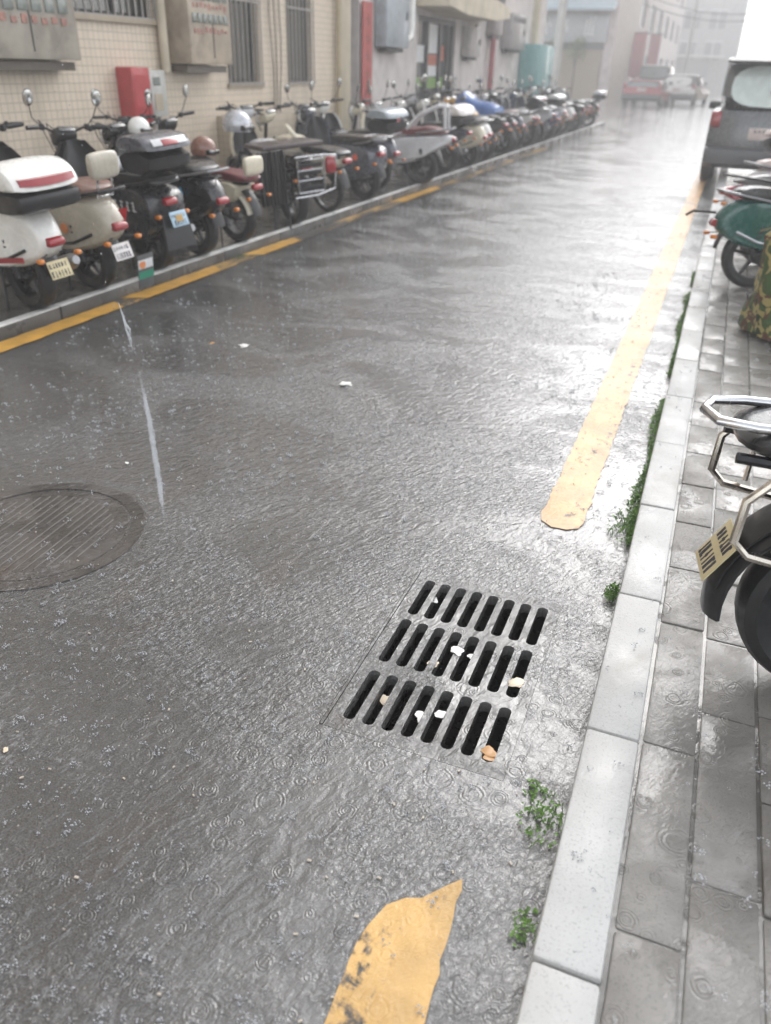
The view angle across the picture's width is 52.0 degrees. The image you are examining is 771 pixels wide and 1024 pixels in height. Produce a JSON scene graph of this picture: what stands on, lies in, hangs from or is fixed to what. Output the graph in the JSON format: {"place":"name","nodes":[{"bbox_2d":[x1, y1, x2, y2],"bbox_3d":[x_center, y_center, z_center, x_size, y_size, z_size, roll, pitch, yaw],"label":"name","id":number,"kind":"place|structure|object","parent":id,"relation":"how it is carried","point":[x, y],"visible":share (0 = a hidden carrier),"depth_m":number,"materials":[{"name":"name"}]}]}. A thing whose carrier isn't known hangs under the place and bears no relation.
{"place":"outdoors","nodes":[
{"label":"outdoors","id":0,"kind":"place"},
{"bbox_2d":[0,122,597,321],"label":"pavement","id":1,"kind":"structure","parent":0,"point":[266,221],"depth_m":7.74,"materials":[{"name":"concrete"}]},
{"bbox_2d":[0,155,81,310],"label":"motor scooter","id":2,"kind":"object","parent":1,"relation":"on","point":[34,189],"visible":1,"depth_m":4.65,"materials":[{"name":"plastic"}]},
{"bbox_2d":[0,122,154,290],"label":"motor scooter","id":3,"kind":"object","parent":1,"relation":"on","point":[92,223],"visible":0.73,"depth_m":5.21,"materials":[{"name":"metal"}]},
{"bbox_2d":[22,88,197,269],"bbox_3d":[-2.175,-2.563,6.060,1.727,1.230,0.623,21,39,30],"label":"motor scooter","id":4,"kind":"object","parent":1,"relation":"on","point":[149,196],"visible":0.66,"depth_m":5.74,"materials":[{"name":"plastic"}]},
{"bbox_2d":[91,89,155,134],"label":"motor scooter","id":5,"kind":"object","parent":1,"relation":"on","point":[125,118],"visible":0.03,"depth_m":7.62,"materials":[{"name":"metal"}]},
{"bbox_2d":[86,116,239,255],"bbox_3d":[-1.949,-2.731,6.611,1.739,0.992,0.632,21,39,31],"label":"motor scooter","id":6,"kind":"object","parent":1,"relation":"on","point":[202,190],"visible":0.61,"depth_m":6.25,"materials":[{"name":"metal"}]},
{"bbox_2d":[128,116,152,132],"bbox_3d":[-2.058,-3.230,6.581,0.189,0.121,0.170,12,31,18],"label":"helmet","id":7,"kind":"object","parent":6,"relation":"hanging from","point":[136,124],"visible":0.89,"depth_m":6.53,"materials":[{"name":"white paint"}]},
{"bbox_2d":[145,84,271,241],"bbox_3d":[-1.685,-3.107,7.060,1.556,1.219,0.568,23,40,32],"label":"motorcycle","id":8,"kind":"object","parent":1,"relation":"on","point":[240,186],"visible":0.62,"depth_m":6.84,"materials":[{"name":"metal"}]},
{"bbox_2d":[190,136,219,155],"bbox_3d":[-1.629,-3.280,7.060,0.244,0.156,0.220,12,31,18],"label":"helmet","id":9,"kind":"object","parent":8,"relation":"on","point":[202,145],"visible":1,"depth_m":6.99,"materials":[{"name":"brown plastic"}]},
{"bbox_2d":[216,108,273,165],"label":"motor scooter","id":10,"kind":"object","parent":1,"relation":"on","point":[236,142],"visible":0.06,"depth_m":9.42,"materials":[{"name":"metal"}]},
{"bbox_2d":[217,112,297,166],"bbox_3d":[-1.659,-4.886,10.585,0.400,0.800,1.500,12,31,18],"label":"tiled bench","id":11,"kind":"object","parent":1,"relation":"on","point":[276,125],"visible":0.11,"depth_m":10.18,"materials":[{"name":"beige tile"}]},
{"bbox_2d":[218,101,336,229],"bbox_3d":[-1.282,-3.563,8.041,0.828,1.077,1.881,-21,36,-28],"label":"motorcycle","id":12,"kind":"object","parent":1,"relation":"on","point":[285,171],"visible":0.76,"depth_m":7.51,"materials":[{"name":"metal"}]},
{"bbox_2d":[222,109,254,131],"bbox_3d":[-1.499,-3.958,7.979,0.311,0.199,0.279,12,31,18],"label":"helmet","id":13,"kind":"object","parent":12,"relation":"on","point":[235,120],"visible":1,"depth_m":7.89,"materials":[{"name":"plastic"}]},
{"bbox_2d":[240,104,358,211],"bbox_3d":[-1.021,-3.912,8.729,1.730,1.006,0.628,25,41,35],"label":"electric bicycle","id":14,"kind":"object","parent":1,"relation":"on","point":[264,118],"visible":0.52,"depth_m":8.46,"materials":[{"name":"metal"}]},
{"bbox_2d":[284,84,346,182],"bbox_3d":[-0.945,-5.217,10.855,0.579,1.186,1.604,-21,36,-27],"label":"motor scooter","id":15,"kind":"object","parent":1,"relation":"on","point":[300,130],"visible":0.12,"depth_m":10.84,"materials":[{"name":"metal"}]},
{"bbox_2d":[294,103,393,199],"bbox_3d":[-0.621,-4.361,9.560,1.774,0.988,0.628,23,40,33],"label":"motor scooter","id":16,"kind":"object","parent":1,"relation":"on","point":[369,153],"visible":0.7,"depth_m":9.28,"materials":[{"name":"metal"}]},
{"bbox_2d":[308,78,408,189],"bbox_3d":[-0.507,-4.896,10.244,1.770,1.252,0.635,23,40,32],"label":"motor scooter","id":17,"kind":"object","parent":1,"relation":"on","point":[389,120],"visible":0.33,"depth_m":9.84,"materials":[{"name":"plastic"}]},
{"bbox_2d":[348,78,457,184],"bbox_3d":[0.050,-5.128,10.690,1.869,1.245,0.646,10,35,15],"label":"motor scooter","id":18,"kind":"object","parent":1,"relation":"on","point":[416,145],"visible":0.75,"depth_m":10.56,"materials":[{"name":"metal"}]},
{"bbox_2d":[366,79,448,176],"bbox_3d":[0.157,-5.648,11.630,1.729,1.229,0.623,23,40,33],"label":"motorcycle","id":19,"kind":"object","parent":1,"relation":"on","point":[372,105],"visible":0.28,"depth_m":11.62,"materials":[{"name":"metal"}]},
{"bbox_2d":[391,74,429,135],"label":"motor scooter","id":20,"kind":"object","parent":1,"relation":"on","point":[411,102],"visible":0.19,"depth_m":13.16,"materials":[{"name":"metal"}]},
{"bbox_2d":[390,78,475,171],"bbox_3d":[0.562,-5.946,12.167,1.814,1.239,0.605,23,40,32],"label":"motor scooter","id":21,"kind":"object","parent":1,"relation":"on","point":[462,116],"visible":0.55,"depth_m":11.84,"materials":[{"name":"plastic"}]},
{"bbox_2d":[414,81,493,166],"bbox_3d":[0.963,-6.331,12.889,1.810,1.216,0.633,22,39,32],"label":"motor scooter","id":22,"kind":"object","parent":1,"relation":"on","point":[471,144],"visible":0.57,"depth_m":12.72,"materials":[{"name":"metal"}]},
{"bbox_2d":[428,75,496,161],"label":"motor scooter","id":23,"kind":"object","parent":1,"relation":"on","point":[487,128],"visible":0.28,"depth_m":13.38,"materials":[{"name":"metal"}]},
{"bbox_2d":[438,79,511,158],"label":"motor scooter","id":24,"kind":"object","parent":1,"relation":"on","point":[497,124],"visible":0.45,"depth_m":13.79,"materials":[{"name":"metal"}]},
{"bbox_2d":[444,92,509,153],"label":"motor scooter","id":25,"kind":"object","parent":1,"relation":"on","point":[499,135],"visible":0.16,"depth_m":14.56,"materials":[{"name":"metal"}]},
{"bbox_2d":[456,92,519,152],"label":"motor scooter","id":26,"kind":"object","parent":1,"relation":"on","point":[508,134],"visible":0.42,"depth_m":14.85,"materials":[{"name":"metal"}]},
{"bbox_2d":[454,91,504,114],"bbox_3d":[1.803,-7.733,15.162,0.983,0.596,0.461,24,36,34],"label":"rain cover","id":27,"kind":"object","parent":26,"relation":"on","point":[482,107],"visible":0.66,"depth_m":14.95,"materials":[{"name":"blue plastic"}]},
{"bbox_2d":[487,38,495,88],"bbox_3d":[2.628,-10.756,19.903,0.133,2.050,0.140,12,31,18],"label":"red post","id":28,"kind":"object","parent":1,"relation":"on","point":[491,61],"visible":0.62,"depth_m":19.61,"materials":[{"name":"red metal"}]},
{"bbox_2d":[469,83,528,149],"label":"motor scooter","id":29,"kind":"object","parent":1,"relation":"on","point":[521,124],"visible":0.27,"depth_m":15.32,"materials":[{"name":"metal"}]},
{"bbox_2d":[478,78,539,147],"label":"motor scooter","id":30,"kind":"object","parent":1,"relation":"on","point":[526,118],"visible":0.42,"depth_m":16.07,"materials":[{"name":"metal"}]},
{"bbox_2d":[486,91,547,144],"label":"motor scooter","id":31,"kind":"object","parent":1,"relation":"on","point":[538,103],"visible":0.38,"depth_m":16.50,"materials":[{"name":"plastic"}]},
{"bbox_2d":[495,90,557,142],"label":"motor scooter","id":32,"kind":"object","parent":1,"relation":"on","point":[545,114],"visible":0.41,"depth_m":17.30,"materials":[{"name":"metal"}]},
{"bbox_2d":[507,79,562,140],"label":"motor scooter","id":33,"kind":"object","parent":1,"relation":"on","point":[516,102],"visible":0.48,"depth_m":17.96,"materials":[{"name":"metal"}]},
{"bbox_2d":[517,44,554,94],"bbox_3d":[4.457,-12.757,23.560,0.572,2.020,2.100,12,31,18],"label":"teal cabinet","id":34,"kind":"object","parent":1,"relation":"on","point":[536,62],"visible":0.43,"depth_m":22.61,"materials":[{"name":"metal"}]},
{"bbox_2d":[511,80,568,136],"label":"motor scooter","id":35,"kind":"object","parent":1,"relation":"on","point":[557,99],"visible":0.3,"depth_m":18.22,"materials":[{"name":"plastic"}]},
{"bbox_2d":[521,78,570,135],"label":"motor scooter","id":36,"kind":"object","parent":1,"relation":"on","point":[559,128],"visible":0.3,"depth_m":19.33,"materials":[{"name":"metal"}]},
{"bbox_2d":[527,77,577,133],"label":"motor scooter","id":37,"kind":"object","parent":1,"relation":"on","point":[571,112],"visible":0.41,"depth_m":19.92,"materials":[{"name":"metal"}]},
{"bbox_2d":[541,79,587,131],"bbox_3d":[4.548,-10.774,20.917,1.730,1.219,0.631,25,41,35],"label":"motorcycle","id":38,"kind":"object","parent":1,"relation":"on","point":[577,108],"visible":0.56,"depth_m":20.67,"materials":[{"name":"metal"}]},
{"bbox_2d":[545,89,593,127],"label":"motor scooter","id":39,"kind":"object","parent":1,"relation":"on","point":[581,102],"visible":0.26,"depth_m":21.29,"materials":[{"name":"metal"}]},
{"bbox_2d":[558,88,607,125],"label":"motor scooter","id":40,"kind":"object","parent":1,"relation":"on","point":[598,96],"visible":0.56,"depth_m":22.82,"materials":[{"name":"metal"}]},
{"bbox_2d":[0,89,722,1023],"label":"road","id":41,"kind":"structure","parent":0,"point":[212,967],"depth_m":2.68,"materials":[{"name":"grey asphalt"}]},
{"bbox_2d":[0,301,122,351],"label":"yellow line","id":42,"kind":"object","parent":41,"relation":"on","point":[26,337],"visible":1,"depth_m":5.01,"materials":[{"name":"paint"}]},
{"bbox_2d":[0,483,145,591],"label":"manhole cover","id":43,"kind":"object","parent":41,"relation":"on","point":[69,543],"visible":1,"depth_m":2.86,"materials":[{"name":"metal"}]},
{"bbox_2d":[122,266,220,297],"bbox_3d":[-1.599,-1.778,6.098,0.177,0.001,1.194,12,31,18],"label":"yellow line","id":44,"kind":"object","parent":41,"relation":"on","point":[168,285],"visible":1,"depth_m":6.05,"materials":[{"name":"paint"}]},
{"bbox_2d":[0,0,350,165],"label":"tiled building","id":45,"kind":"structure","parent":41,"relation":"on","point":[112,34],"depth_m":9.28,"materials":[{"name":"beige tile"}]},
{"bbox_2d":[0,0,80,70],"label":"meter cabinet","id":46,"kind":"object","parent":45,"relation":"attached to","point":[40,29],"visible":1,"depth_m":6.87,"materials":[{"name":"beige metal"}]},
{"bbox_2d":[73,0,156,19],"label":"window","id":47,"kind":"structure","parent":45,"relation":"in","point":[136,9],"depth_m":8.01,"materials":[{"name":"metal"}]},
{"bbox_2d":[115,67,153,126],"bbox_3d":[-2.632,-4.365,8.315,0.206,0.560,0.300,12,31,18],"label":"extinguisher box","id":48,"kind":"object","parent":45,"relation":"attached to","point":[133,84],"visible":0.53,"depth_m":8.20,"materials":[{"name":"red paint"}]},
{"bbox_2d":[133,75,151,107],"bbox_3d":[-2.537,-4.397,8.255,0.006,0.300,0.250,12,31,18],"label":"door panel","id":49,"kind":"structure","parent":48,"relation":"in","point":[141,83],"depth_m":8.23,"materials":[{"name":"red paint"}]},
{"bbox_2d":[149,70,168,121],"bbox_3d":[-2.532,-4.218,8.806,0.147,1.245,0.280,12,31,18],"label":"electric meter box","id":50,"kind":"object","parent":45,"relation":"attached to","point":[159,93],"visible":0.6,"depth_m":8.58,"materials":[{"name":"grey metal"}]},
{"bbox_2d":[155,0,170,71],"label":"drain pipe","id":51,"kind":"object","parent":45,"relation":"attached to","point":[162,34],"visible":0.87,"depth_m":8.53,"materials":[{"name":"beige plastic"}]},
{"bbox_2d":[164,0,231,72],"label":"meter cabinet","id":52,"kind":"object","parent":45,"relation":"attached to","point":[198,31],"visible":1,"depth_m":8.80,"materials":[{"name":"beige metal"}]},
{"bbox_2d":[228,0,264,85],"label":"window","id":53,"kind":"structure","parent":45,"relation":"in","point":[241,71],"depth_m":10.17,"materials":[{"name":"metal"}]},
{"bbox_2d":[286,0,315,83],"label":"window","id":54,"kind":"structure","parent":45,"relation":"in","point":[296,10],"depth_m":11.39,"materials":[{"name":"metal"}]},
{"bbox_2d":[336,0,341,122],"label":"drain pipe","id":55,"kind":"object","parent":45,"relation":"attached to","point":[339,50],"visible":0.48,"depth_m":12.30,"materials":[{"name":"beige plastic"}]},
{"bbox_2d":[242,237,300,254],"bbox_3d":[-1.025,-2.478,7.364,0.179,0.001,0.933,12,31,18],"label":"yellow line","id":56,"kind":"object","parent":41,"relation":"on","point":[273,247],"visible":1,"depth_m":7.32,"materials":[{"name":"paint"}]},
{"bbox_2d":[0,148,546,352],"bbox_3d":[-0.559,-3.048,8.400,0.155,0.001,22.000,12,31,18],"label":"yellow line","id":57,"kind":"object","parent":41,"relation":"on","point":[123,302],"visible":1,"depth_m":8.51,"materials":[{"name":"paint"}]},
{"bbox_2d":[0,122,604,340],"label":"kerb","id":58,"kind":"structure","parent":41,"relation":"on","point":[48,317],"depth_m":6.65,"materials":[{"name":"grey concrete"}]},
{"bbox_2d":[0,122,603,326],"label":"kerb paint","id":59,"kind":"object","parent":58,"relation":"on","point":[62,303],"visible":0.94,"depth_m":6.64,"materials":[{"name":"paint"}]},
{"bbox_2d":[2,262,675,1023],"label":"grit","id":60,"kind":"object","parent":41,"relation":"on","point":[250,642],"visible":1,"depth_m":2.20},
{"bbox_2d":[0,177,770,1023],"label":"rain splashes","id":61,"kind":"object","parent":41,"relation":"on","point":[338,583],"visible":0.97,"depth_m":2.98,"materials":[{"name":"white liquid"}]},
{"bbox_2d":[324,879,461,1023],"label":"yellow line","id":62,"kind":"object","parent":41,"relation":"on","point":[380,983],"visible":1,"depth_m":1.51,"materials":[{"name":"paint"}]},
{"bbox_2d":[390,187,439,201],"bbox_3d":[0.437,-4.268,10.600,0.180,0.001,1.688,12,31,18],"label":"yellow line","id":63,"kind":"object","parent":41,"relation":"on","point":[415,195],"visible":1,"depth_m":10.55,"materials":[{"name":"paint"}]},
{"bbox_2d":[347,589,545,761],"bbox_3d":[0.192,0.645,2.427,0.493,0.498,0.778,12,31,18],"label":"drain pit","id":64,"kind":"object","parent":41,"relation":"in","point":[477,730],"visible":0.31,"depth_m":2.74,"materials":[{"name":"black"}]},
{"bbox_2d":[319,571,562,780],"bbox_3d":[0.198,0.453,2.318,0.492,0.064,0.779,12,31,18],"label":"drain grate","id":65,"kind":"object","parent":64,"relation":"in","point":[481,697],"visible":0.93,"depth_m":2.24,"materials":[{"name":"metal"}]},
{"bbox_2d":[481,745,496,760],"bbox_3d":[0.259,0.609,1.985,0.044,0.010,0.048,-20,36,-33],"label":"fallen leaf","id":66,"kind":"object","parent":65,"relation":"on","point":[489,752],"visible":1,"depth_m":1.99,"materials":[{"name":"orange plant"}]},
{"bbox_2d":[509,906,538,948],"bbox_3d":[0.277,0.827,1.580,0.059,0.020,0.094,6,30,8],"label":"weed tuft","id":67,"kind":"object","parent":41,"relation":"on","point":[525,919],"visible":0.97,"depth_m":1.58,"materials":[{"name":"green plant"}]},
{"bbox_2d":[515,787,563,847],"bbox_3d":[0.355,0.692,1.807,0.109,0.037,0.171,12,31,18],"label":"weed tuft","id":68,"kind":"object","parent":41,"relation":"on","point":[541,814],"visible":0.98,"depth_m":1.81,"materials":[{"name":"green plant"}]},
{"bbox_2d":[550,0,567,92],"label":"utility pole","id":69,"kind":"object","parent":41,"relation":"on","point":[560,30],"visible":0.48,"depth_m":40.71,"materials":[{"name":"concrete"}]},
{"bbox_2d":[562,36,586,99],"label":"tree","id":70,"kind":"object","parent":41,"relation":"on","point":[577,51],"visible":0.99,"depth_m":41.92,"materials":[{"name":"green plant"}]},
{"bbox_2d":[602,581,620,602],"bbox_3d":[0.742,0.258,2.584,0.059,0.045,0.104,12,31,18],"label":"weed tuft","id":71,"kind":"object","parent":41,"relation":"on","point":[614,587],"visible":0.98,"depth_m":2.58,"materials":[{"name":"green plant"}]},
{"bbox_2d":[516,168,727,1023],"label":"kerb","id":72,"kind":"structure","parent":41,"relation":"on","point":[575,911],"depth_m":1.90,"materials":[{"name":"concrete"}]},
{"bbox_2d":[607,508,638,545],"bbox_3d":[0.894,0.036,2.982,0.112,0.046,0.276,12,31,18],"label":"weed tuft","id":73,"kind":"object","parent":41,"relation":"on","point":[629,519],"visible":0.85,"depth_m":2.96,"materials":[{"name":"green plant"}]},
{"bbox_2d":[541,170,705,529],"bbox_3d":[4.957,-5.199,12.474,0.179,0.001,23.381,12,31,18],"label":"yellow line","id":74,"kind":"object","parent":41,"relation":"on","point":[565,499],"visible":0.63,"depth_m":4.12,"materials":[{"name":"paint"}]},
{"bbox_2d":[622,80,672,106],"bbox_3d":[13.588,-21.702,40.887,2.220,1.168,3.315,16,32,23],"label":"parked car","id":75,"kind":"object","parent":41,"relation":"on","point":[634,91],"visible":1,"depth_m":39.71,"materials":[{"name":"red paint"}]},
{"bbox_2d":[637,65,673,80],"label":"parked car","id":76,"kind":"object","parent":41,"relation":"on","point":[653,72],"visible":0.15,"depth_m":47.22,"materials":[{"name":"white paint"}]},
{"bbox_2d":[631,0,686,79],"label":"street terrace","id":77,"kind":"structure","parent":41,"relation":"on","point":[668,26],"depth_m":67.12,"materials":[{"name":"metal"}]},
{"bbox_2d":[647,33,662,64],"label":"hanging banner","id":78,"kind":"object","parent":77,"relation":"attached to","point":[654,47],"visible":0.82,"depth_m":54.87,"materials":[{"name":"red fabric"}]},
{"bbox_2d":[625,271,695,544],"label":"kerb weeds","id":79,"kind":"object","parent":41,"relation":"on","point":[657,419],"visible":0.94,"depth_m":3.71,"materials":[{"name":"green plant"}]},
{"bbox_2d":[662,74,708,105],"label":"parked car","id":80,"kind":"object","parent":41,"relation":"on","point":[685,87],"visible":0.74,"depth_m":42.39,"materials":[{"name":"white paint"}]},
{"bbox_2d":[683,0,698,73],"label":"utility pole","id":81,"kind":"object","parent":41,"relation":"on","point":[690,41],"visible":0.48,"depth_m":65.21,"materials":[{"name":"metal"}]},
{"bbox_2d":[699,57,770,180],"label":"parked car","id":82,"kind":"object","parent":41,"relation":"on","point":[740,123],"visible":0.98,"depth_m":11.85,"materials":[{"name":"grey paint"}]},
{"bbox_2d":[351,0,547,135],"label":"plaster building","id":83,"kind":"structure","parent":0,"point":[432,51],"depth_m":16.50,"materials":[{"name":"paint"}]},
{"bbox_2d":[361,1,372,103],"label":"red banner","id":84,"kind":"object","parent":83,"relation":"attached to","point":[366,41],"visible":0.89,"depth_m":13.25,"materials":[{"name":"fabric"}]},
{"bbox_2d":[375,0,409,52],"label":"utility box","id":85,"kind":"object","parent":83,"relation":"attached to","point":[392,24],"visible":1,"depth_m":13.61,"materials":[{"name":"metal"}]},
{"bbox_2d":[388,0,408,43],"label":"door","id":86,"kind":"structure","parent":85,"relation":"in","point":[398,9],"depth_m":13.78,"materials":[{"name":"metal"}]},
{"bbox_2d":[409,0,415,41],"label":"drain pipe","id":87,"kind":"object","parent":83,"relation":"attached to","point":[412,18],"visible":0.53,"depth_m":14.61,"materials":[{"name":"white paint"}]},
{"bbox_2d":[461,26,481,59],"bbox_3d":[1.972,-10.681,18.010,0.222,0.650,0.870,12,31,18],"label":"utility box","id":88,"kind":"object","parent":83,"relation":"attached to","point":[471,41],"visible":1,"depth_m":17.76,"materials":[{"name":"metal"}]},
{"bbox_2d":[470,28,480,54],"bbox_3d":[2.065,-10.691,17.962,0.024,0.499,0.766,12,31,18],"label":"door","id":89,"kind":"structure","parent":88,"relation":"in","point":[476,33],"depth_m":17.95,"materials":[{"name":"metal"}]},
{"bbox_2d":[486,0,505,39],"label":"utility box","id":90,"kind":"object","parent":83,"relation":"attached to","point":[494,29],"visible":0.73,"depth_m":19.23,"materials":[{"name":"metal"}]},
{"bbox_2d":[500,12,526,52],"bbox_3d":[3.427,-12.711,20.980,0.272,0.870,1.700,12,31,18],"label":"utility box","id":91,"kind":"object","parent":83,"relation":"attached to","point":[514,34],"visible":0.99,"depth_m":20.59,"materials":[{"name":"metal"}]},
{"bbox_2d":[511,15,526,47],"bbox_3d":[3.543,-12.716,20.924,0.024,0.688,1.496,12,31,18],"label":"door","id":92,"kind":"structure","parent":91,"relation":"in","point":[518,29],"depth_m":20.90,"materials":[{"name":"metal"}]},
{"bbox_2d":[543,0,642,102],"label":"corner shop building","id":93,"kind":"structure","parent":0,"point":[608,29],"depth_m":42.73,"materials":[{"name":"white paint"}]},
{"bbox_2d":[628,32,649,77],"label":"hanging banner","id":94,"kind":"object","parent":93,"relation":"attached to","point":[638,51],"visible":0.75,"depth_m":49.05,"materials":[{"name":"red fabric"}]},
{"bbox_2d":[586,168,770,1023],"bbox_3d":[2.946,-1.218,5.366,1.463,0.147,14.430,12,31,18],"label":"pavement","id":95,"kind":"structure","parent":0,"point":[721,957],"depth_m":1.84,"materials":[{"name":"grey concrete"}]},
{"bbox_2d":[685,185,770,287],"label":"motor scooter","id":96,"kind":"object","parent":95,"relation":"on","point":[744,221],"visible":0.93,"depth_m":5.84,"materials":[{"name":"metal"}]},
{"bbox_2d":[695,395,770,672],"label":"motor scooter","id":97,"kind":"object","parent":95,"relation":"on","point":[728,553],"visible":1,"depth_m":1.99,"materials":[{"name":"metal"}]},
{"bbox_2d":[713,173,770,262],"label":"motor scooter","id":98,"kind":"object","parent":95,"relation":"on","point":[763,179],"visible":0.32,"depth_m":6.53,"materials":[{"name":"plastic"}]},
{"bbox_2d":[738,231,770,340],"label":"camouflage cover","id":99,"kind":"object","parent":95,"relation":"on","point":[755,316],"visible":1,"depth_m":4.85,"materials":[{"name":"fabric"}]},
{"bbox_2d":[739,159,770,185],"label":"motor scooter","id":100,"kind":"object","parent":95,"relation":"on","point":[765,164],"visible":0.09,"depth_m":7.69,"materials":[{"name":"plastic"}]},
{"bbox_2d":[762,129,770,168],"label":"motor scooter","id":101,"kind":"object","parent":95,"relation":"on","point":[767,144],"visible":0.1,"depth_m":8.78,"materials":[{"name":"plastic"}]},
{"bbox_2d":[674,0,748,89],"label":"apartment block","id":102,"kind":"structure","parent":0,"point":[715,46],"depth_m":89.03,"materials":[{"name":"white concrete"}]},
{"bbox_2d":[678,41,697,58],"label":"window","id":103,"kind":"structure","parent":102,"relation":"in","point":[684,44],"depth_m":90.19,"materials":[{"name":"grey glass"}]},
{"bbox_2d":[683,10,702,28],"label":"window","id":104,"kind":"structure","parent":102,"relation":"in","point":[689,13],"depth_m":88.81,"materials":[{"name":"grey glass"}]},
{"bbox_2d":[702,41,722,59],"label":"window","id":105,"kind":"structure","parent":102,"relation":"in","point":[711,47],"depth_m":89.36,"materials":[{"name":"grey glass"}]},
{"bbox_2d":[708,10,728,28],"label":"window","id":106,"kind":"structure","parent":102,"relation":"in","point":[712,25],"depth_m":87.97,"materials":[{"name":"grey glass"}]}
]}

